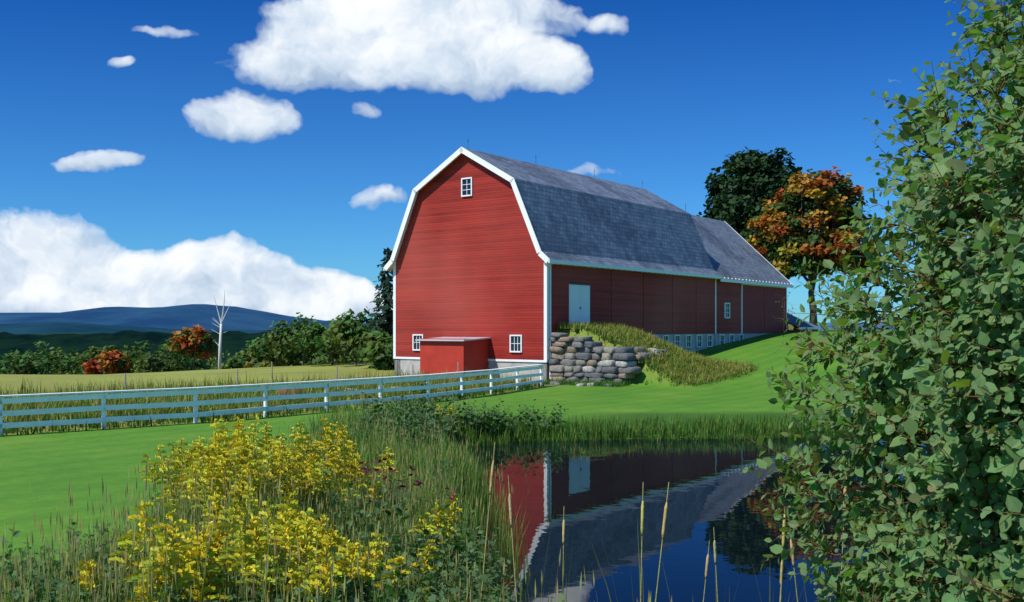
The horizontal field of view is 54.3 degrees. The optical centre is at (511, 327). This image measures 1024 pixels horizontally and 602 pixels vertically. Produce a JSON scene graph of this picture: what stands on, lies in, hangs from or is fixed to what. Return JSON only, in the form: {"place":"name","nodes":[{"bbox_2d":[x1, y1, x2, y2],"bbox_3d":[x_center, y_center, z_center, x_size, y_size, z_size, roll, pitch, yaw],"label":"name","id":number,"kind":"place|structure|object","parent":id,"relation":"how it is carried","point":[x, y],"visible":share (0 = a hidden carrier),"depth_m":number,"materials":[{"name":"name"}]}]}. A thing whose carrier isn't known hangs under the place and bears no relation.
{"place":"outdoors","nodes":[
{"label":"outdoors","id":0,"kind":"place"},
{"bbox_2d":[15,332,109,334],"bbox_3d":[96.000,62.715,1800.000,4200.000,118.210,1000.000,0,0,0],"label":"wooded hill","id":1,"kind":"structure","parent":0,"point":[68,333],"depth_m":1792.06,"materials":[{"name":"green plant"}]},
{"bbox_2d":[0,322,298,333],"bbox_3d":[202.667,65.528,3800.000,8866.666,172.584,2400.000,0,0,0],"label":"mountain ridge","id":2,"kind":"structure","parent":0,"point":[36,328],"depth_m":3653.99,"materials":[{"name":"blue"}]},
{"bbox_2d":[0,304,329,329],"bbox_3d":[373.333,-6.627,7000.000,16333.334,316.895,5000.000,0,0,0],"label":"mountain ridge","id":3,"kind":"structure","parent":0,"point":[204,316],"depth_m":6209.88,"materials":[{"name":"blue"}]},
{"bbox_2d":[0,330,338,374],"bbox_3d":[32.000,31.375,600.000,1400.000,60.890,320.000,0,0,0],"label":"wooded hill","id":4,"kind":"structure","parent":0,"point":[233,342],"depth_m":578.32,"materials":[{"name":"green plant"}]},
{"bbox_2d":[0,328,957,583],"bbox_3d":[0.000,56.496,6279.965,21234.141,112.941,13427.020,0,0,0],"label":"ground","id":5,"kind":"structure","parent":0,"point":[50,464],"depth_m":33.07,"materials":[{"name":"green plant"}]},
{"bbox_2d":[0,349,49,374],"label":"bush","id":6,"kind":"object","parent":5,"relation":"on","point":[34,367],"visible":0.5,"depth_m":166.24,"materials":[{"name":"green plant"}]},
{"bbox_2d":[8,340,79,374],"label":"tree","id":7,"kind":"object","parent":5,"relation":"on","point":[51,357],"visible":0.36,"depth_m":178.25,"materials":[{"name":"green plant"}]},
{"bbox_2d":[42,353,98,374],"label":"bush","id":8,"kind":"object","parent":5,"relation":"on","point":[69,366],"visible":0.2,"depth_m":170.22,"materials":[{"name":"green plant"}]},
{"bbox_2d":[80,358,116,374],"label":"tree wood","id":9,"kind":"object","parent":5,"relation":"on","point":[91,366],"visible":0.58,"depth_m":154.23,"materials":[{"name":"red plant"}]},
{"bbox_2d":[75,345,138,374],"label":"tree","id":10,"kind":"object","parent":5,"relation":"on","point":[94,352],"visible":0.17,"depth_m":163.30,"materials":[{"name":"green plant"}]},
{"bbox_2d":[95,350,131,373],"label":"tree wood","id":11,"kind":"object","parent":5,"relation":"on","point":[110,362],"visible":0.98,"depth_m":148.26,"materials":[{"name":"orange plant"}]},
{"bbox_2d":[122,340,161,372],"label":"tree","id":12,"kind":"object","parent":5,"relation":"on","point":[139,352],"visible":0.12,"depth_m":178.50,"materials":[{"name":"green plant"}]},
{"bbox_2d":[131,351,186,372],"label":"bush","id":13,"kind":"object","parent":5,"relation":"on","point":[156,364],"visible":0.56,"depth_m":157.58,"materials":[{"name":"green plant"}]},
{"bbox_2d":[156,339,207,371],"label":"bush","id":14,"kind":"object","parent":5,"relation":"on","point":[198,362],"visible":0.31,"depth_m":183.63,"materials":[{"name":"green plant"}]},
{"bbox_2d":[167,324,217,369],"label":"autumn tree","id":15,"kind":"object","parent":5,"relation":"on","point":[186,339],"visible":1,"depth_m":148.29,"materials":[{"name":"orange plant"}]},
{"bbox_2d":[211,293,231,368],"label":"dead snag","id":16,"kind":"object","parent":5,"relation":"on","point":[220,346],"visible":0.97,"depth_m":157.88,"materials":[{"name":"grey wood"}]},
{"bbox_2d":[206,356,247,369],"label":"bush","id":17,"kind":"object","parent":5,"relation":"on","point":[231,364],"visible":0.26,"depth_m":169.00,"materials":[{"name":"green plant"}]},
{"bbox_2d":[222,345,255,366],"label":"tree","id":18,"kind":"object","parent":5,"relation":"on","point":[246,356],"visible":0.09,"depth_m":180.26,"materials":[{"name":"green plant"}]},
{"bbox_2d":[243,347,287,367],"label":"bush","id":19,"kind":"object","parent":5,"relation":"on","point":[264,361],"visible":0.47,"depth_m":148.41,"materials":[{"name":"green plant"}]},
{"bbox_2d":[70,404,465,601],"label":"wild flowers","id":20,"kind":"object","parent":5,"relation":"on","point":[194,555],"visible":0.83,"depth_m":8.60,"materials":[{"name":"yellow plant"}]},
{"bbox_2d":[0,364,543,435],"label":"board fence","id":21,"kind":"object","parent":5,"relation":"on","point":[103,396],"visible":0.85,"depth_m":31.62,"materials":[{"name":"paint"}]},
{"bbox_2d":[246,330,310,366],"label":"shrub wood","id":22,"kind":"object","parent":5,"relation":"on","point":[276,353],"visible":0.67,"depth_m":108.64,"materials":[{"name":"green plant"}]},
{"bbox_2d":[277,389,301,403],"bbox_3d":[-8.600,2.665,38.600,0.900,0.585,0.600,0,0,-21],"label":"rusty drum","id":23,"kind":"object","parent":5,"relation":"on","point":[282,391],"visible":0.28,"depth_m":38.43,"materials":[{"name":"brown metal"}]},
{"bbox_2d":[124,360,458,399],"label":"fence posts","id":24,"kind":"object","parent":5,"relation":"on","point":[272,374],"visible":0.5,"depth_m":42.51,"materials":[{"name":"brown wood"}]},
{"bbox_2d":[262,312,324,365],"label":"shrub wood","id":25,"kind":"object","parent":5,"relation":"on","point":[277,338],"visible":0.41,"depth_m":98.79,"materials":[{"name":"green plant"}]},
{"bbox_2d":[285,358,304,365],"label":"bush","id":26,"kind":"object","parent":5,"relation":"on","point":[293,363],"visible":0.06,"depth_m":164.44,"materials":[{"name":"green plant"}]},
{"bbox_2d":[298,352,339,364],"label":"bush","id":27,"kind":"object","parent":5,"relation":"on","point":[308,357],"visible":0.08,"depth_m":175.86,"materials":[{"name":"green plant"}]},
{"bbox_2d":[287,318,357,364],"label":"shrub wood","id":28,"kind":"object","parent":5,"relation":"on","point":[305,339],"visible":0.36,"depth_m":91.48,"materials":[{"name":"green plant"}]},
{"bbox_2d":[305,352,358,364],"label":"bush","id":29,"kind":"object","parent":5,"relation":"on","point":[313,361],"visible":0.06,"depth_m":147.50,"materials":[{"name":"green plant"}]},
{"bbox_2d":[318,323,377,364],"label":"bush","id":30,"kind":"object","parent":5,"relation":"on","point":[343,359],"visible":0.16,"depth_m":138.60,"materials":[{"name":"green plant"}]},
{"bbox_2d":[314,306,383,365],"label":"shrub wood","id":31,"kind":"object","parent":5,"relation":"on","point":[348,325],"visible":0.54,"depth_m":82.49,"materials":[{"name":"green plant"}]},
{"bbox_2d":[341,330,392,361],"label":"shrub wood","id":32,"kind":"object","parent":5,"relation":"on","point":[361,342],"visible":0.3,"depth_m":69.12,"materials":[{"name":"green plant"}]},
{"bbox_2d":[362,339,394,369],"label":"bush","id":33,"kind":"object","parent":5,"relation":"on","point":[379,356],"visible":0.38,"depth_m":65.03,"materials":[{"name":"green plant"}]},
{"bbox_2d":[365,247,392,336],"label":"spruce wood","id":34,"kind":"object","parent":5,"relation":"on","point":[386,292],"visible":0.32,"depth_m":75.48,"materials":[{"name":"green plant"}]},
{"bbox_2d":[0,292,846,601],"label":"weed","id":35,"kind":"object","parent":5,"relation":"on","point":[432,596],"depth_m":9.99,"materials":[{"name":"green plant"}]},
{"bbox_2d":[0,319,857,601],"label":"tall grass and reeds","id":36,"kind":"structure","parent":5,"relation":"on","point":[464,474],"depth_m":21.08,"materials":[{"name":"green plant"}]},
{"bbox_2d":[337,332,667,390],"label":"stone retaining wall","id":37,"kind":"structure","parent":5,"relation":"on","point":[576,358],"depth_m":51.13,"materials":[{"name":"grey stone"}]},
{"bbox_2d":[384,141,793,381],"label":"barn","id":38,"kind":"structure","parent":5,"relation":"on","point":[495,262],"depth_m":57.29,"materials":[{"name":"red wood"}]},
{"bbox_2d":[696,146,806,259],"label":"tree","id":39,"kind":"object","parent":5,"relation":"on","point":[756,179],"visible":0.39,"depth_m":100.04,"materials":[{"name":"green plant"}]},
{"bbox_2d":[787,313,819,331],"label":"barn wing","id":40,"kind":"structure","parent":5,"relation":"on","point":[792,319],"depth_m":81.25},
{"bbox_2d":[741,166,881,330],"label":"orange maple wood","id":41,"kind":"object","parent":5,"relation":"on","point":[820,201],"visible":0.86,"depth_m":88.33,"materials":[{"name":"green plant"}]},
{"bbox_2d":[735,0,1023,601],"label":"leafy tree","id":42,"kind":"object","parent":5,"relation":"on","point":[966,424],"visible":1,"depth_m":5.47,"materials":[{"name":"green plant"}]},
{"bbox_2d":[0,0,1023,322],"label":"sky","id":43,"kind":"structure","parent":0,"point":[266,155],"materials":[{"name":"blue"}]},
{"bbox_2d":[327,320,902,329],"bbox_3d":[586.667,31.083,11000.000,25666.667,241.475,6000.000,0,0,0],"label":"mountain ridge","id":44,"kind":"structure","parent":0,"point":[829,327],"depth_m":10152.01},
{"bbox_2d":[461,435,1006,601],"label":"pond water","id":45,"kind":"structure","parent":0,"point":[587,489],"depth_m":17.61,"materials":[{"name":"blue liquid"}]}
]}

